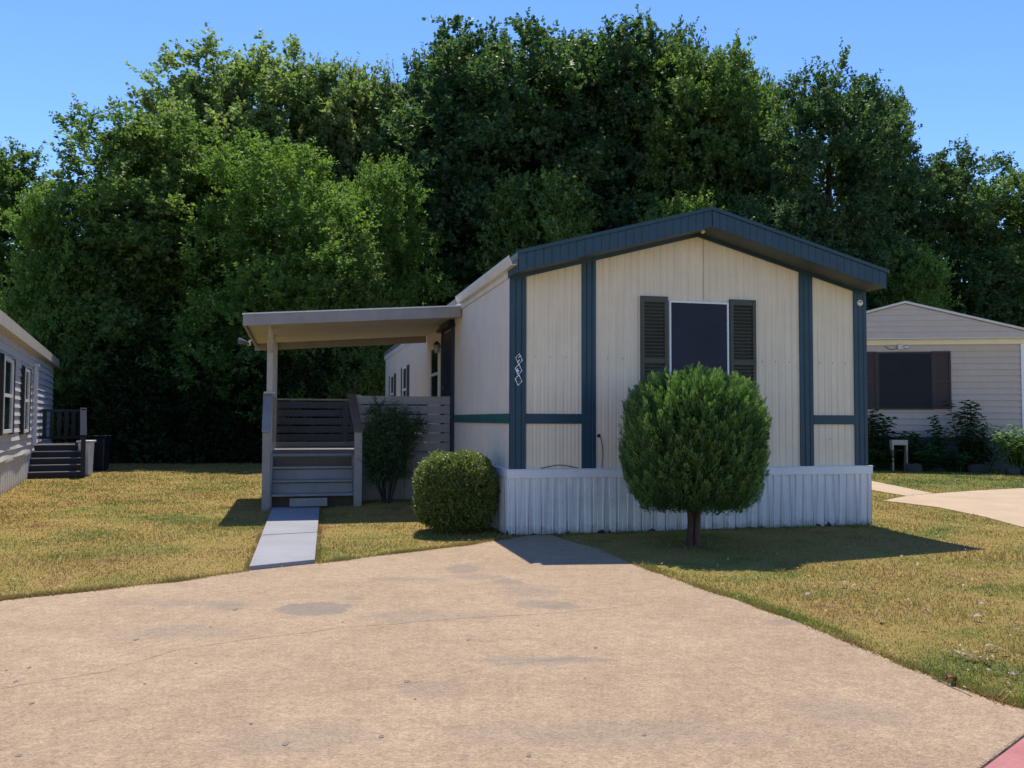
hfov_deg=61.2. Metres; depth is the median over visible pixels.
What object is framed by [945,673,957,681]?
dead leaf
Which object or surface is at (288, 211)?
feathery tree
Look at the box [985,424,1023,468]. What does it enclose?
strappy plant
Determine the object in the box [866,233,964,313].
leafy tree
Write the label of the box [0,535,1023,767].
driveway
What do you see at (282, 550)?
path
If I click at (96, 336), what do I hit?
leafy tree
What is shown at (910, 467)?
edging stone
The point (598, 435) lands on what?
cable
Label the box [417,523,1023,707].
grass fringe
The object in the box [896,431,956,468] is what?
shrub
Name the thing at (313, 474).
covered porch
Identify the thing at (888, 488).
neighbour path
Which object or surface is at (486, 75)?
leafy tree
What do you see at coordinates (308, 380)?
leafy shrub
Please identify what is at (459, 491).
clipped shrub
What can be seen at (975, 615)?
dead leaf
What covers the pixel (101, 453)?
wheeled bin
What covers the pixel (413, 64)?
leafy tree
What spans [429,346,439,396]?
window
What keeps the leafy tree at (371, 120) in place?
on the ground at (396, 520)
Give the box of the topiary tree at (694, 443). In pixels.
[617,362,771,546]
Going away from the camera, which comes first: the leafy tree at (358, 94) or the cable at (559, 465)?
the cable at (559, 465)
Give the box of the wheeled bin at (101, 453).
[91,435,111,470]
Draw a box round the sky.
[0,0,1023,281]
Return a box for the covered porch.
[238,305,460,511]
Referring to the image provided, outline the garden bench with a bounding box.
[889,440,907,470]
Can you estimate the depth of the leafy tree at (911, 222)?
37.12 m
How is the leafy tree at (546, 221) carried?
on the ground at (396, 520)
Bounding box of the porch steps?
[28,408,86,478]
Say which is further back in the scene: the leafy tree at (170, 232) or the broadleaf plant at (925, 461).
the leafy tree at (170, 232)
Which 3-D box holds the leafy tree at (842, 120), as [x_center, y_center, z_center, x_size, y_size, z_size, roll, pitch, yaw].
[12.668,-5.063,34.116,8.431,16.001,8.114,-2,-3,39]
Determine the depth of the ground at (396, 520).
9.29 m
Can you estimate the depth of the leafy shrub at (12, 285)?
29.65 m
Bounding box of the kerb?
[981,736,1023,767]
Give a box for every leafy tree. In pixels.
[0,136,67,292]
[0,174,124,441]
[15,224,159,442]
[16,93,273,441]
[114,19,366,248]
[115,58,280,326]
[123,142,281,429]
[256,212,398,447]
[262,50,371,230]
[290,59,416,263]
[348,53,460,298]
[359,28,515,305]
[369,7,650,305]
[464,164,603,287]
[475,22,644,244]
[480,4,730,261]
[586,7,749,228]
[607,27,810,226]
[635,183,727,221]
[708,54,791,198]
[728,37,946,310]
[728,184,871,305]
[814,87,945,302]
[844,134,1023,325]
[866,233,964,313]
[936,161,1023,327]
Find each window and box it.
[2,356,13,433]
[24,368,29,432]
[390,374,393,395]
[402,366,406,395]
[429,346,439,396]
[668,300,728,397]
[877,352,932,409]
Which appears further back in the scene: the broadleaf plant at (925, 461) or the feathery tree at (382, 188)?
the feathery tree at (382, 188)
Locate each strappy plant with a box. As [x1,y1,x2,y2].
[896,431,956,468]
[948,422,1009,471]
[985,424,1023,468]
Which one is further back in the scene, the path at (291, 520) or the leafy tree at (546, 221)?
the leafy tree at (546, 221)
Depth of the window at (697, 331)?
11.14 m
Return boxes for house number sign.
[515,353,522,384]
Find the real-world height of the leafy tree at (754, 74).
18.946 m
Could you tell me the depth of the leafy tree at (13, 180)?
30.77 m
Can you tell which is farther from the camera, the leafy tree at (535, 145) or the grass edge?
the leafy tree at (535, 145)
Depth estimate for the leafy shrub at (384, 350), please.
29.42 m
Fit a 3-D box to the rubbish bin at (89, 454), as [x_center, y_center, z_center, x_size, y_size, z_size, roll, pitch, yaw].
[-10.432,1.804,21.177,0.340,0.850,0.420,1,-2,-8]
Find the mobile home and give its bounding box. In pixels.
[384,207,889,535]
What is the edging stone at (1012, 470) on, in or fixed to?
on the ground at (396, 520)
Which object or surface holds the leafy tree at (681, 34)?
on the ground at (396, 520)
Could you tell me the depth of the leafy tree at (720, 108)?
36.56 m
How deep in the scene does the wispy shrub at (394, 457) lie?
13.64 m
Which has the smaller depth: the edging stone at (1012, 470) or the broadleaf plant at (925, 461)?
the edging stone at (1012, 470)
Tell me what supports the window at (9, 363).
in the neighbour house at (28, 362)
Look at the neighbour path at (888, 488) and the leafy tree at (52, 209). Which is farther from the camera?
the leafy tree at (52, 209)
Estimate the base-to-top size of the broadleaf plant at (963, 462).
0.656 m
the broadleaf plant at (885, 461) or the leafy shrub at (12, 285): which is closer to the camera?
the broadleaf plant at (885, 461)
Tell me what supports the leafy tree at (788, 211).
on the ground at (396, 520)
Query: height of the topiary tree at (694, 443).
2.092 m
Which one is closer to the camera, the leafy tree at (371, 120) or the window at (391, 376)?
the window at (391, 376)
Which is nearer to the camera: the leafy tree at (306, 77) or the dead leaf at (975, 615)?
the dead leaf at (975, 615)
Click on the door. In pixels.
(447, 339)
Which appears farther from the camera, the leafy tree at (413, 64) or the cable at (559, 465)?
the leafy tree at (413, 64)
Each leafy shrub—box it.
[0,260,48,348]
[51,369,132,459]
[237,347,358,447]
[304,345,385,447]
[369,344,393,395]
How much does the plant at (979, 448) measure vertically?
1.422 m
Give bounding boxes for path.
[249,532,316,570]
[262,506,319,534]
[872,481,932,495]
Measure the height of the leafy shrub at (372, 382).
4.835 m
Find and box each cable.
[541,465,577,468]
[597,434,602,465]
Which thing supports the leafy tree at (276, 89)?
on the ground at (396, 520)
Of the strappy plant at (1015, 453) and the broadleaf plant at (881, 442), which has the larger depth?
the broadleaf plant at (881, 442)
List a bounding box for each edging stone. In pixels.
[905,463,922,471]
[928,463,948,470]
[967,464,989,472]
[1005,467,1020,474]
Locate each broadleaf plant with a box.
[868,407,897,469]
[868,448,902,470]
[888,431,920,469]
[908,444,952,471]
[925,415,952,458]
[935,449,991,471]
[942,400,986,470]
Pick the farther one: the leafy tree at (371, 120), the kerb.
the leafy tree at (371, 120)
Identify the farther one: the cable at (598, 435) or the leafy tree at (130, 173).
the leafy tree at (130, 173)
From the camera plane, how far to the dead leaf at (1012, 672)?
4.70 m
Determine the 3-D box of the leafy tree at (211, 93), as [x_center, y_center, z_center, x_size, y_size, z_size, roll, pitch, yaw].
[-14.061,-5.687,38.655,8.875,17.411,9.162,1,-2,-9]
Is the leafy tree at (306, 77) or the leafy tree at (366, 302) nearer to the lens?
the leafy tree at (366, 302)
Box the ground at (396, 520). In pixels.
[0,458,1023,708]
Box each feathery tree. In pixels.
[135,124,391,442]
[313,151,460,367]
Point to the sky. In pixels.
(959, 62)
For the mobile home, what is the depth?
11.14 m
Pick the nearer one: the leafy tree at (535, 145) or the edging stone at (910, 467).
the edging stone at (910, 467)
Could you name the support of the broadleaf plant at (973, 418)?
on the ground at (396, 520)
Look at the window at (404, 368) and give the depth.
20.93 m
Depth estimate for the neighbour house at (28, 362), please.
17.88 m
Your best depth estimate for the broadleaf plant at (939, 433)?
24.63 m
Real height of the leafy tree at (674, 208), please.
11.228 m
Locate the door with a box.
[436,320,454,451]
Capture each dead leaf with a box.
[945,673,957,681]
[971,613,984,618]
[992,647,1009,653]
[1005,670,1018,675]
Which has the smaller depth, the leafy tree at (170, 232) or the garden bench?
the garden bench
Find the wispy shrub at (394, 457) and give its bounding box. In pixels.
[352,395,432,502]
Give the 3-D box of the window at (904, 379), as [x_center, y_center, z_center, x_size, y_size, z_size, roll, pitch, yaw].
[11.572,-0.095,25.477,1.540,1.690,0.059,0,-2,9]
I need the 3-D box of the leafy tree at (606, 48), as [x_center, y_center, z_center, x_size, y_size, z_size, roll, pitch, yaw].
[4.760,-7.035,40.056,12.980,20.384,12.574,2,-3,-34]
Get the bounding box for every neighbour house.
[0,310,59,494]
[866,301,1023,469]
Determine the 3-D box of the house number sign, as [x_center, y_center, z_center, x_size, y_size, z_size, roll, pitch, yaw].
[0.083,-0.177,10.549,0.100,0.398,0.011,1,-2,-14]
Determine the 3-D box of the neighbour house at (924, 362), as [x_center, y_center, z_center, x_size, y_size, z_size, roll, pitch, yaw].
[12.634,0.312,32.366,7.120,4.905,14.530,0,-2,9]
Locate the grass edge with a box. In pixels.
[0,508,1023,708]
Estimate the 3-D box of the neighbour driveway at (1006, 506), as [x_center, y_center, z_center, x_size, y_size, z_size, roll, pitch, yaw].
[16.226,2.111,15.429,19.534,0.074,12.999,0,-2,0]
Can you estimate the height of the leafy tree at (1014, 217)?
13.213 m
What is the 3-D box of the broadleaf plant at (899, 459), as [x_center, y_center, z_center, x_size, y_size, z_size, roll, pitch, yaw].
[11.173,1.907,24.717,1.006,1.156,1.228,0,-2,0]
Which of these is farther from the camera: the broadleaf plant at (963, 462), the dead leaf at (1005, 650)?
the broadleaf plant at (963, 462)
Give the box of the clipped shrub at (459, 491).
[411,448,500,531]
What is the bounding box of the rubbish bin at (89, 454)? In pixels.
[76,440,95,474]
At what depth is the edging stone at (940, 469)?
24.09 m
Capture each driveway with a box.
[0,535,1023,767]
[884,488,1023,527]
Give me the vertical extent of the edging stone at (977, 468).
0.336 m
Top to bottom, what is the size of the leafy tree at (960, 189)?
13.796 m
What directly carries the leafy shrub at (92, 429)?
on the ground at (396, 520)
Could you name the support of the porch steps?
on the ground at (396, 520)
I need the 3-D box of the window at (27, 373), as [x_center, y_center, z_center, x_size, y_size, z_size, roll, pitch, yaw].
[-10.480,0.359,18.646,0.058,1.370,0.900,1,-3,-24]

